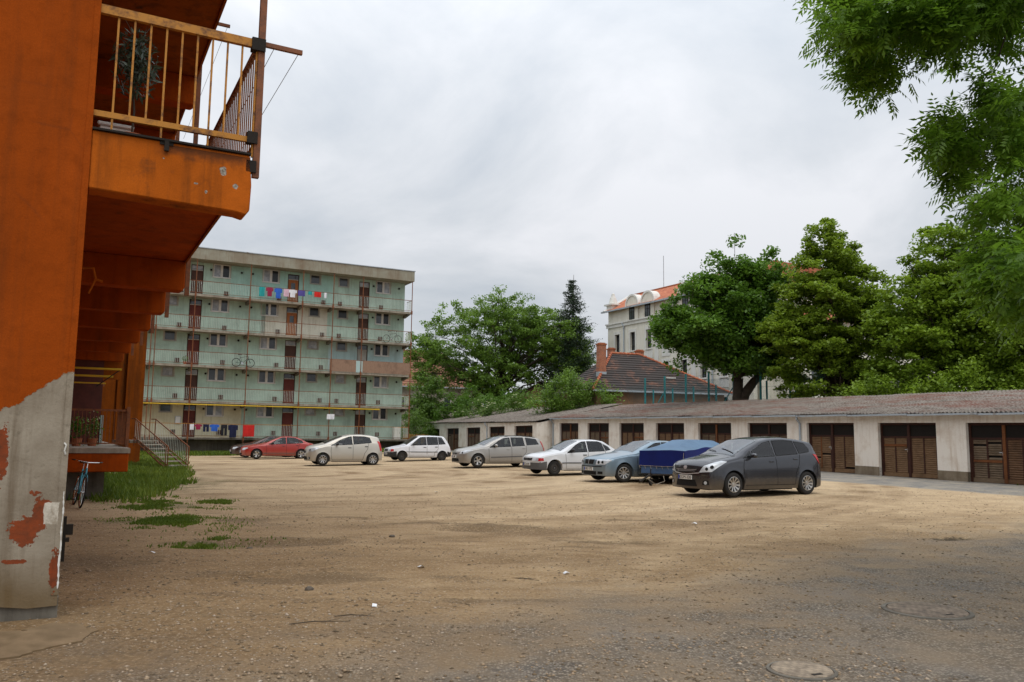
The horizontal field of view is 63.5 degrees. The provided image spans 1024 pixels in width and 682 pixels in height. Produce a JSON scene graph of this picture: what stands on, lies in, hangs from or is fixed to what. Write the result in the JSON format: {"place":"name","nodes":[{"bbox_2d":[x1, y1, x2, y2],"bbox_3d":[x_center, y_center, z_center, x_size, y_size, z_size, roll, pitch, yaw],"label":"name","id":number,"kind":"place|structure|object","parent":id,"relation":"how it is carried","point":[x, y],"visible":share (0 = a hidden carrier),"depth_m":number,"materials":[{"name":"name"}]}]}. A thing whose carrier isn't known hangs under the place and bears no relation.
{"place":"outdoors","nodes":[
{"label":"outdoors","id":0,"kind":"place"},
{"bbox_2d":[0,622,97,659],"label":"pavement","id":1,"kind":"structure","parent":0,"point":[18,644],"depth_m":6.36,"materials":[{"name":"beige concrete"}]},
{"bbox_2d":[97,121,133,131],"bbox_3d":[-4.122,-2.017,8.565,0.340,0.420,0.240,4,-8,-28],"label":"storage tray","id":2,"kind":"object","parent":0,"point":[116,126],"visible":0.25,"depth_m":8.49,"materials":[{"name":"white paint"}]},
{"bbox_2d":[67,447,384,549],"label":"grass","id":3,"kind":"structure","parent":0,"point":[148,475],"depth_m":20.58,"materials":[{"name":"green plant"}]},
{"bbox_2d":[0,450,1023,681],"bbox_3d":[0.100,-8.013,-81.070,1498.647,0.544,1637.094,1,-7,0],"label":"ground","id":4,"kind":"structure","parent":0,"point":[943,653],"depth_m":9.61,"materials":[{"name":"beige gravel"}]},
{"bbox_2d":[71,459,102,508],"bbox_3d":[-9.338,3.085,17.928,0.618,1.004,1.710,14,-13,-32],"label":"bicycle","id":5,"kind":"object","parent":4,"relation":"on","point":[81,480],"visible":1,"depth_m":17.73,"materials":[{"name":"blue paint"}]},
{"bbox_2d":[112,418,189,467],"bbox_3d":[-16.613,4.698,38.132,4.502,2.252,1.400,-4,-8,36],"label":"outside stair","id":6,"kind":"object","parent":4,"relation":"on","point":[153,441],"visible":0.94,"depth_m":37.61,"materials":[{"name":"metal"}]},
{"bbox_2d":[0,0,302,621],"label":"orange block","id":7,"kind":"structure","parent":4,"relation":"on","point":[104,232],"depth_m":7.69,"materials":[{"name":"paint"}]},
{"bbox_2d":[69,414,88,445],"bbox_3d":[-11.541,2.366,21.939,0.555,0.887,0.614,0,-7,6],"label":"pot plant","id":8,"kind":"object","parent":7,"relation":"on","point":[79,422],"visible":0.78,"depth_m":21.89,"materials":[{"name":"green plant"}]},
{"bbox_2d":[80,411,103,445],"bbox_3d":[-11.350,2.386,22.420,0.570,1.054,0.615,-1,-7,14],"label":"pot plant","id":9,"kind":"object","parent":7,"relation":"on","point":[93,439],"visible":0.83,"depth_m":22.34,"materials":[{"name":"green plant"}]},
{"bbox_2d":[109,20,163,133],"bbox_3d":[-3.835,-2.564,8.418,0.535,1.481,0.534,4,-8,-28],"label":"potted shrub","id":10,"kind":"object","parent":7,"relation":"on","point":[139,76],"visible":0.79,"depth_m":8.40,"materials":[{"name":"green plant"}]},
{"bbox_2d":[229,436,290,457],"bbox_3d":[-16.525,7.078,55.451,4.545,1.422,2.097,4,-7,-24],"label":"parked car","id":11,"kind":"object","parent":4,"relation":"on","point":[234,449],"visible":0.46,"depth_m":54.42,"materials":[{"name":"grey metal"}]},
{"bbox_2d":[239,436,312,458],"bbox_3d":[-14.875,6.741,52.441,4.545,1.422,2.097,3,-7,-22],"label":"parked car","id":12,"kind":"object","parent":4,"relation":"on","point":[295,447],"visible":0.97,"depth_m":51.71,"materials":[{"name":"red metal"}]},
{"bbox_2d":[140,247,415,451],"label":"gallery block","id":13,"kind":"structure","parent":4,"relation":"on","point":[322,357],"depth_m":66.02,"materials":[{"name":"paint"}]},
{"bbox_2d":[158,402,172,412],"bbox_3d":[-25.966,4.909,61.967,0.980,0.900,0.180,4,-8,-28],"label":"window","id":14,"kind":"structure","parent":13,"relation":"in","point":[166,408],"depth_m":61.99,"materials":[{"name":"glass"}]},
{"bbox_2d":[161,366,174,376],"bbox_3d":[-25.932,2.227,62.278,0.980,0.900,0.180,4,-8,-28],"label":"window","id":15,"kind":"structure","parent":13,"relation":"in","point":[165,371],"depth_m":62.30,"materials":[{"name":"glass"}]},
{"bbox_2d":[163,331,176,340],"bbox_3d":[-25.899,-0.455,62.590,0.980,0.900,0.180,4,-8,-28],"label":"window","id":16,"kind":"structure","parent":13,"relation":"in","point":[167,335],"depth_m":62.63,"materials":[{"name":"paint"}]},
{"bbox_2d":[165,296,178,305],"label":"window","id":17,"kind":"structure","parent":13,"relation":"in","point":[174,300],"depth_m":63.01,"materials":[{"name":"glass"}]},
{"bbox_2d":[182,405,195,436],"bbox_3d":[-24.512,6.044,62.702,0.920,2.450,0.080,4,-8,-28],"label":"door","id":18,"kind":"structure","parent":13,"relation":"in","point":[192,411],"depth_m":62.69,"materials":[{"name":"brown wood"}]},
{"bbox_2d":[184,369,197,400],"bbox_3d":[-24.478,3.363,63.013,0.920,2.450,0.080,4,-8,-28],"label":"door","id":19,"kind":"structure","parent":13,"relation":"in","point":[194,376],"depth_m":63.01,"materials":[{"name":"brown wood"}]},
{"bbox_2d":[186,334,199,364],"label":"door","id":20,"kind":"structure","parent":13,"relation":"in","point":[196,341],"depth_m":63.33,"materials":[{"name":"brown wood"}]},
{"bbox_2d":[188,299,201,328],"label":"door","id":21,"kind":"structure","parent":13,"relation":"in","point":[198,306],"depth_m":63.64,"materials":[{"name":"brown wood"}]},
{"bbox_2d":[190,264,203,293],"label":"door","id":22,"kind":"structure","parent":13,"relation":"in","point":[200,272],"depth_m":63.95,"materials":[{"name":"brown wood"}]},
{"bbox_2d":[205,404,223,416],"bbox_3d":[-22.888,5.233,63.604,1.410,1.170,0.180,4,-8,-28],"label":"window","id":23,"kind":"structure","parent":13,"relation":"in","point":[210,410],"depth_m":63.61,"materials":[{"name":"grey glass"}]},
{"bbox_2d":[206,369,225,381],"bbox_3d":[-22.854,2.551,63.915,1.410,1.170,0.180,4,-8,-28],"label":"window","id":24,"kind":"structure","parent":13,"relation":"in","point":[217,375],"depth_m":63.94,"materials":[{"name":"white paint"}]},
{"bbox_2d":[209,334,227,346],"bbox_3d":[-22.821,-0.130,64.227,1.410,1.170,0.180,4,-8,-28],"label":"window","id":25,"kind":"structure","parent":13,"relation":"in","point":[215,340],"depth_m":64.24,"materials":[{"name":"white paint"}]},
{"bbox_2d":[210,299,229,312],"bbox_3d":[-22.787,-2.812,64.538,1.410,1.170,0.180,4,-8,-28],"label":"window","id":26,"kind":"structure","parent":13,"relation":"in","point":[222,306],"depth_m":64.55,"materials":[{"name":"white glass"}]},
{"bbox_2d":[212,264,231,278],"bbox_3d":[-22.754,-5.494,64.850,1.410,1.170,0.180,4,-8,-28],"label":"window","id":27,"kind":"structure","parent":13,"relation":"in","point":[219,271],"depth_m":64.87,"materials":[{"name":"white paint"}]},
{"bbox_2d":[232,354,254,366],"bbox_3d":[-20.657,1.504,63.566,1.710,1.004,0.618,4,-8,-28],"label":"bicycle","id":28,"kind":"object","parent":13,"relation":"hanging from","point":[241,362],"visible":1,"depth_m":63.48,"materials":[{"name":"black paint"}]},
{"bbox_2d":[256,405,273,417],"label":"window","id":29,"kind":"structure","parent":13,"relation":"in","point":[261,412],"depth_m":65.39,"materials":[{"name":"white paint"}]},
{"bbox_2d":[257,371,275,383],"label":"window","id":30,"kind":"structure","parent":13,"relation":"in","point":[266,377],"depth_m":65.71,"materials":[{"name":"grey glass"}]},
{"bbox_2d":[259,337,276,349],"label":"window","id":31,"kind":"structure","parent":13,"relation":"in","point":[265,343],"depth_m":66.02,"materials":[{"name":"grey glass"}]},
{"bbox_2d":[260,304,278,316],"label":"window","id":32,"kind":"structure","parent":13,"relation":"in","point":[271,310],"depth_m":66.42,"materials":[{"name":"white glass"}]},
{"bbox_2d":[262,269,279,283],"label":"window","id":33,"kind":"structure","parent":13,"relation":"in","point":[268,276],"depth_m":66.66,"materials":[{"name":"grey glass"}]},
{"bbox_2d":[281,407,293,435],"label":"door","id":34,"kind":"structure","parent":13,"relation":"in","point":[287,413],"depth_m":66.18,"materials":[{"name":"brown wood"}]},
{"bbox_2d":[282,373,294,403],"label":"door","id":35,"kind":"structure","parent":13,"relation":"in","point":[289,379],"depth_m":66.50,"materials":[{"name":"brown wood"}]},
{"bbox_2d":[284,340,295,368],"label":"door","id":36,"kind":"structure","parent":13,"relation":"in","point":[290,345],"depth_m":66.81,"materials":[{"name":"brown wood"}]},
{"bbox_2d":[286,307,297,335],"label":"door","id":37,"kind":"structure","parent":13,"relation":"in","point":[292,313],"depth_m":67.12,"materials":[{"name":"brown wood"}]},
{"bbox_2d":[287,274,298,301],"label":"door","id":38,"kind":"structure","parent":13,"relation":"in","point":[293,280],"depth_m":67.47,"materials":[{"name":"brown wood"}]},
{"bbox_2d":[304,408,315,415],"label":"window","id":39,"kind":"structure","parent":13,"relation":"in","point":[307,411],"depth_m":67.11,"materials":[{"name":"glass"}]},
{"bbox_2d":[306,373,317,382],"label":"window","id":40,"kind":"structure","parent":13,"relation":"in","point":[311,378],"depth_m":67.43,"materials":[{"name":"glass"}]},
{"bbox_2d":[307,340,318,349],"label":"window","id":41,"kind":"structure","parent":13,"relation":"in","point":[313,345],"depth_m":67.76,"materials":[{"name":"paint"}]},
{"bbox_2d":[308,308,319,316],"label":"window","id":42,"kind":"structure","parent":13,"relation":"in","point":[313,312],"depth_m":68.08,"materials":[{"name":"glass"}]},
{"bbox_2d":[310,274,321,284],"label":"window","id":43,"kind":"structure","parent":13,"relation":"in","point":[314,279],"depth_m":68.38,"materials":[{"name":"glass"}]},
{"bbox_2d":[333,407,344,416],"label":"window","id":44,"kind":"structure","parent":13,"relation":"in","point":[338,412],"depth_m":68.26,"materials":[{"name":"glass"}]},
{"bbox_2d":[334,375,345,383],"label":"window","id":45,"kind":"structure","parent":13,"relation":"in","point":[339,379],"depth_m":68.58,"materials":[{"name":"glass"}]},
{"bbox_2d":[336,342,346,351],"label":"window","id":46,"kind":"structure","parent":13,"relation":"in","point":[340,346],"depth_m":68.88,"materials":[{"name":"glass"}]},
{"bbox_2d":[337,310,348,319],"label":"window","id":47,"kind":"structure","parent":13,"relation":"in","point":[341,314],"depth_m":69.20,"materials":[{"name":"glass"}]},
{"bbox_2d":[338,277,349,287],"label":"window","id":48,"kind":"structure","parent":13,"relation":"in","point":[342,282],"depth_m":69.51,"materials":[{"name":"glass"}]},
{"bbox_2d":[354,410,365,434],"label":"door","id":49,"kind":"structure","parent":13,"relation":"in","point":[361,420],"depth_m":69.03,"materials":[{"name":"brown wood"}]},
{"bbox_2d":[355,377,366,405],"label":"door","id":50,"kind":"structure","parent":13,"relation":"in","point":[363,379],"depth_m":69.32,"materials":[{"name":"brown wood"}]},
{"bbox_2d":[357,345,367,372],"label":"door","id":51,"kind":"structure","parent":13,"relation":"in","point":[364,347],"depth_m":69.69,"materials":[{"name":"grey wood"}]},
{"bbox_2d":[357,313,368,340],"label":"door","id":52,"kind":"structure","parent":13,"relation":"in","point":[365,316],"depth_m":69.97,"materials":[{"name":"brown wood"}]},
{"bbox_2d":[359,281,369,307],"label":"door","id":53,"kind":"structure","parent":13,"relation":"in","point":[366,284],"depth_m":70.27,"materials":[{"name":"brown wood"}]},
{"bbox_2d":[372,408,387,419],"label":"window","id":54,"kind":"structure","parent":13,"relation":"in","point":[380,414],"depth_m":69.90,"materials":[{"name":"white paint"}]},
{"bbox_2d":[373,376,388,388],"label":"window","id":55,"kind":"structure","parent":13,"relation":"in","point":[378,382],"depth_m":70.19,"materials":[{"name":"white paint"}]},
{"bbox_2d":[374,345,389,356],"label":"window","id":56,"kind":"structure","parent":13,"relation":"in","point":[379,350],"depth_m":70.50,"materials":[{"name":"white paint"}]},
{"bbox_2d":[375,313,390,325],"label":"window","id":57,"kind":"structure","parent":13,"relation":"in","point":[380,319],"depth_m":70.81,"materials":[{"name":"grey glass"}]},
{"bbox_2d":[376,281,391,294],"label":"window","id":58,"kind":"structure","parent":13,"relation":"in","point":[381,287],"depth_m":71.12,"materials":[{"name":"grey glass"}]},
{"bbox_2d":[392,427,399,438],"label":"cabinet","id":59,"kind":"object","parent":13,"relation":"on","point":[396,432],"visible":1,"depth_m":69.28,"materials":[{"name":"white paint"}]},
{"label":"washing line","id":60,"kind":"object","parent":13,"relation":"attached to","visible":0},
{"bbox_2d":[274,288,281,297],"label":"garment","id":61,"kind":"object","parent":60,"relation":"hanging from","point":[278,291],"visible":1,"depth_m":65.38,"materials":[{"name":"blue fabric"}]},
{"label":"washing line","id":62,"kind":"object","parent":13,"relation":"attached to","visible":0},
{"bbox_2d":[221,425,226,435],"bbox_3d":[-21.759,6.737,62.453,0.440,0.834,0.088,4,-8,-28],"label":"garment","id":63,"kind":"object","parent":62,"relation":"hanging from","point":[224,429],"visible":1,"depth_m":62.44,"materials":[{"name":"fabric"}]},
{"bbox_2d":[228,425,237,437],"bbox_3d":[-21.187,6.845,62.750,0.720,0.968,0.087,4,-8,-28],"label":"garment","id":64,"kind":"object","parent":62,"relation":"hanging from","point":[232,429],"visible":1,"depth_m":62.73,"materials":[{"name":"blue fabric"}]},
{"bbox_2d":[243,425,253,436],"bbox_3d":[-20.175,6.886,63.295,0.850,0.897,0.078,4,-8,-28],"label":"garment","id":65,"kind":"object","parent":62,"relation":"hanging from","point":[248,430],"visible":1,"depth_m":63.29,"materials":[{"name":"red fabric"}]},
{"bbox_2d":[290,619,339,623],"bbox_3d":[-1.631,2.381,7.020,0.501,0.016,0.073,3,-7,-17],"label":"twig","id":66,"kind":"object","parent":4,"relation":"on","point":[316,621],"visible":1,"depth_m":7.00,"materials":[{"name":"brown wood"}]},
{"bbox_2d":[303,434,381,465],"bbox_3d":[-8.671,5.571,42.475,3.929,1.573,2.123,4,-7,-23],"label":"parked car","id":67,"kind":"object","parent":4,"relation":"on","point":[352,448],"visible":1,"depth_m":41.79,"materials":[{"name":"beige metal"}]},
{"bbox_2d":[384,435,450,460],"bbox_3d":[-5.436,6.120,47.336,3.715,1.428,1.943,4,-7,-24],"label":"parked car","id":68,"kind":"object","parent":4,"relation":"on","point":[431,447],"visible":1,"depth_m":46.78,"materials":[{"name":"white paint"}]},
{"bbox_2d":[401,408,438,438],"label":"hedge bush","id":69,"kind":"object","parent":4,"relation":"on","point":[424,428],"visible":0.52,"depth_m":79.61,"materials":[{"name":"green plant"}]},
{"bbox_2d":[401,372,454,428],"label":"tree","id":70,"kind":"object","parent":4,"relation":"on","point":[426,404],"visible":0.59,"depth_m":83.32,"materials":[{"name":"green plant"}]},
{"bbox_2d":[401,349,482,436],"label":"house","id":71,"kind":"structure","parent":4,"relation":"on","point":[405,391],"depth_m":107.00,"materials":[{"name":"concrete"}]},
{"bbox_2d":[429,379,537,422],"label":"bush","id":72,"kind":"object","parent":4,"relation":"on","point":[454,404],"visible":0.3,"depth_m":81.63,"materials":[{"name":"green plant"}]},
{"bbox_2d":[452,388,539,426],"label":"elder bush","id":73,"kind":"object","parent":4,"relation":"on","point":[490,408],"visible":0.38,"depth_m":75.95,"materials":[{"name":"green plant"}]},
{"bbox_2d":[452,435,543,467],"bbox_3d":[-0.683,5.270,39.622,4.525,1.497,2.127,4,-7,-25],"label":"parked car","id":74,"kind":"object","parent":4,"relation":"on","point":[513,450],"visible":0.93,"depth_m":38.86,"materials":[{"name":"silver metal"}]},
{"bbox_2d":[403,284,595,412],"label":"broad tree","id":75,"kind":"object","parent":4,"relation":"on","point":[524,333],"visible":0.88,"depth_m":90.72,"materials":[{"name":"green plant"}]},
{"bbox_2d":[425,403,621,450],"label":"garage row","id":76,"kind":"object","parent":4,"relation":"on","point":[454,433],"visible":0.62,"depth_m":68.00,"materials":[{"name":"white paint"}]},
{"bbox_2d":[448,428,458,449],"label":"garage door","id":77,"kind":"structure","parent":76,"relation":"in","point":[453,433],"depth_m":75.37,"materials":[{"name":"brown wood"}]},
{"bbox_2d":[468,427,479,445],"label":"garage door","id":78,"kind":"structure","parent":76,"relation":"in","point":[473,433],"depth_m":71.07,"materials":[{"name":"brown wood"}]},
{"bbox_2d":[490,427,504,436],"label":"garage door","id":79,"kind":"structure","parent":76,"relation":"in","point":[494,431],"depth_m":66.75,"materials":[{"name":"brown wood"}]},
{"bbox_2d":[516,426,532,436],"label":"garage door","id":80,"kind":"structure","parent":76,"relation":"in","point":[524,431],"depth_m":62.15,"materials":[{"name":"brown wood"}]},
{"bbox_2d":[512,381,554,406],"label":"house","id":81,"kind":"structure","parent":4,"relation":"on","point":[530,389],"depth_m":89.66,"materials":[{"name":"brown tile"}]},
{"bbox_2d":[528,277,602,406],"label":"spruce","id":82,"kind":"object","parent":4,"relation":"on","point":[573,305],"visible":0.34,"depth_m":89.35,"materials":[{"name":"green plant"}]},
{"bbox_2d":[522,439,614,474],"bbox_3d":[2.473,4.654,33.286,4.245,1.394,2.020,4,-7,-26],"label":"parked car","id":83,"kind":"object","parent":4,"relation":"on","point":[567,455],"visible":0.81,"depth_m":32.39,"materials":[{"name":"white paint"}]},
{"bbox_2d":[523,366,624,420],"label":"bush","id":84,"kind":"object","parent":4,"relation":"on","point":[556,404],"visible":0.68,"depth_m":66.41,"materials":[{"name":"green plant"}]},
{"bbox_2d":[581,440,669,481],"bbox_3d":[4.629,4.235,29.381,4.535,1.427,2.076,4,-7,-27],"label":"parked car","id":85,"kind":"object","parent":4,"relation":"on","point":[620,464],"visible":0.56,"depth_m":28.19,"materials":[{"name":"light blue car paint"},{"name":"rubber"},{"name":"glass"}]},
{"bbox_2d":[556,342,732,405],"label":"old house","id":86,"kind":"structure","parent":4,"relation":"on","point":[624,370],"depth_m":69.71,"materials":[{"name":"tile"}]},
{"bbox_2d":[638,439,718,485],"bbox_3d":[5.518,4.092,28.125,2.080,1.485,4.839,-4,-8,38],"label":"box trailer","id":87,"kind":"object","parent":4,"relation":"on","point":[660,460],"visible":0.71,"depth_m":27.62,"materials":[{"name":"blue fabric"}]},
{"bbox_2d":[601,233,829,400],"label":"school building","id":88,"kind":"structure","parent":4,"relation":"on","point":[627,325],"depth_m":83.07,"materials":[{"name":"white paint"}]},
{"bbox_2d":[645,233,798,399],"bbox_3d":[14.122,0.686,54.315,10.695,15.373,7.197,1,-7,0],"label":"dark tree","id":89,"kind":"object","parent":4,"relation":"on","point":[721,337],"visible":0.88,"depth_m":53.29,"materials":[{"name":"green plant"}]},
{"bbox_2d":[625,364,822,403],"bbox_3d":[14.102,5.437,58.084,2.592,6.550,22.366,4,-7,-25],"label":"court fence","id":90,"kind":"object","parent":4,"relation":"on","point":[715,390],"visible":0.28,"depth_m":58.93,"materials":[{"name":"metal"}]},
{"bbox_2d":[672,436,820,496],"bbox_3d":[6.648,3.522,23.522,4.485,1.622,2.089,4,-8,-28],"label":"parked car","id":91,"kind":"object","parent":4,"relation":"on","point":[733,467],"visible":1,"depth_m":22.79,"materials":[{"name":"dark grey car paint"},{"name":"glass"},{"name":"rubber"}]},
{"bbox_2d":[549,389,1023,484],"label":"garage row","id":92,"kind":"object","parent":4,"relation":"on","point":[976,436],"visible":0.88,"depth_m":35.68,"materials":[{"name":"white paint"}]},
{"bbox_2d":[561,423,577,441],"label":"garage door","id":93,"kind":"structure","parent":92,"relation":"in","point":[569,431],"depth_m":58.36,"materials":[{"name":"brown wood"}]},
{"bbox_2d":[589,423,608,444],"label":"garage door","id":94,"kind":"structure","parent":92,"relation":"in","point":[597,431],"depth_m":54.56,"materials":[{"name":"brown wood"}]},
{"bbox_2d":[621,423,643,445],"bbox_3d":[7.500,6.138,50.929,0.160,2.155,2.720,4,-7,-25],"label":"garage door","id":95,"kind":"structure","parent":92,"relation":"in","point":[630,432],"depth_m":51.19,"materials":[{"name":"brown wood"}]},
{"bbox_2d":[658,423,683,440],"bbox_3d":[9.179,5.781,47.349,0.160,2.155,2.720,4,-7,-25],"label":"garage door","id":96,"kind":"structure","parent":92,"relation":"in","point":[666,431],"depth_m":47.53,"materials":[{"name":"brown wood"}]},
{"bbox_2d":[700,423,730,443],"bbox_3d":[10.859,5.423,43.770,0.160,2.155,2.720,4,-7,-25],"label":"garage door","id":97,"kind":"structure","parent":92,"relation":"in","point":[719,433],"depth_m":43.85,"materials":[{"name":"brown wood"}]},
{"bbox_2d":[750,423,786,437],"bbox_3d":[12.539,5.066,40.191,0.160,2.155,2.720,4,-7,-25],"label":"garage door","id":98,"kind":"structure","parent":92,"relation":"in","point":[756,429],"depth_m":40.25,"materials":[{"name":"brown wood"}]},
{"bbox_2d":[809,423,854,472],"bbox_3d":[14.219,4.709,36.611,0.160,2.155,2.720,4,-7,-25],"label":"garage door","id":99,"kind":"structure","parent":92,"relation":"in","point":[832,443],"depth_m":36.52,"materials":[{"name":"brown wood"}]},
{"bbox_2d":[880,423,937,478],"bbox_3d":[15.899,4.352,33.032,0.160,2.155,2.720,4,-7,-25],"label":"garage door","id":100,"kind":"structure","parent":92,"relation":"in","point":[907,449],"depth_m":33.02,"materials":[{"name":"brown wood"}]},
{"bbox_2d":[968,423,1023,484],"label":"garage door","id":101,"kind":"structure","parent":92,"relation":"in","point":[996,450],"depth_m":29.73,"materials":[{"name":"brown wood"}]},
{"bbox_2d":[766,661,837,680],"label":"manhole cover","id":102,"kind":"object","parent":4,"relation":"on","point":[803,670],"visible":0.99,"depth_m":5.74,"materials":[{"name":"concrete"}]},
{"bbox_2d":[753,217,901,398],"bbox_3d":[19.728,0.108,50.235,9.629,15.696,6.828,1,-7,0],"label":"yellowish tree","id":103,"kind":"object","parent":4,"relation":"on","point":[842,294],"visible":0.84,"depth_m":49.44,"materials":[{"name":"green plant"}]},
{"bbox_2d":[774,313,1016,398],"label":"school wing","id":104,"kind":"structure","parent":4,"relation":"on","point":[779,382],"depth_m":70.22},
{"bbox_2d":[792,0,1023,352],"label":"ash tree","id":105,"kind":"object","parent":4,"relation":"on","point":[867,37],"visible":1,"depth_m":8.13,"materials":[{"name":"green plant"}]},
{"bbox_2d":[881,602,974,620],"bbox_3d":[3.957,2.571,7.883,0.815,0.033,0.815,4,-7,-23],"label":"manhole cover","id":106,"kind":"object","parent":4,"relation":"on","point":[928,611],"visible":0.99,"depth_m":7.80,"materials":[{"name":"concrete"}]},
{"bbox_2d":[836,348,1023,395],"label":"edge bush","id":107,"kind":"object","parent":4,"relation":"on","point":[962,379],"visible":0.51,"depth_m":43.26,"materials":[{"name":"green plant"}]},
{"bbox_2d":[853,221,1023,392],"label":"light tree","id":108,"kind":"object","parent":4,"relation":"on","point":[925,331],"visible":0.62,"depth_m":45.28,"materials":[{"name":"green plant"}]},
{"bbox_2d":[947,235,1023,390],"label":"edge tree","id":109,"kind":"object","parent":4,"relation":"on","point":[1014,347],"visible":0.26,"depth_m":43.32,"materials":[{"name":"green plant"}]},
{"bbox_2d":[175,0,1023,404],"label":"sky","id":110,"kind":"structure","parent":0,"point":[471,147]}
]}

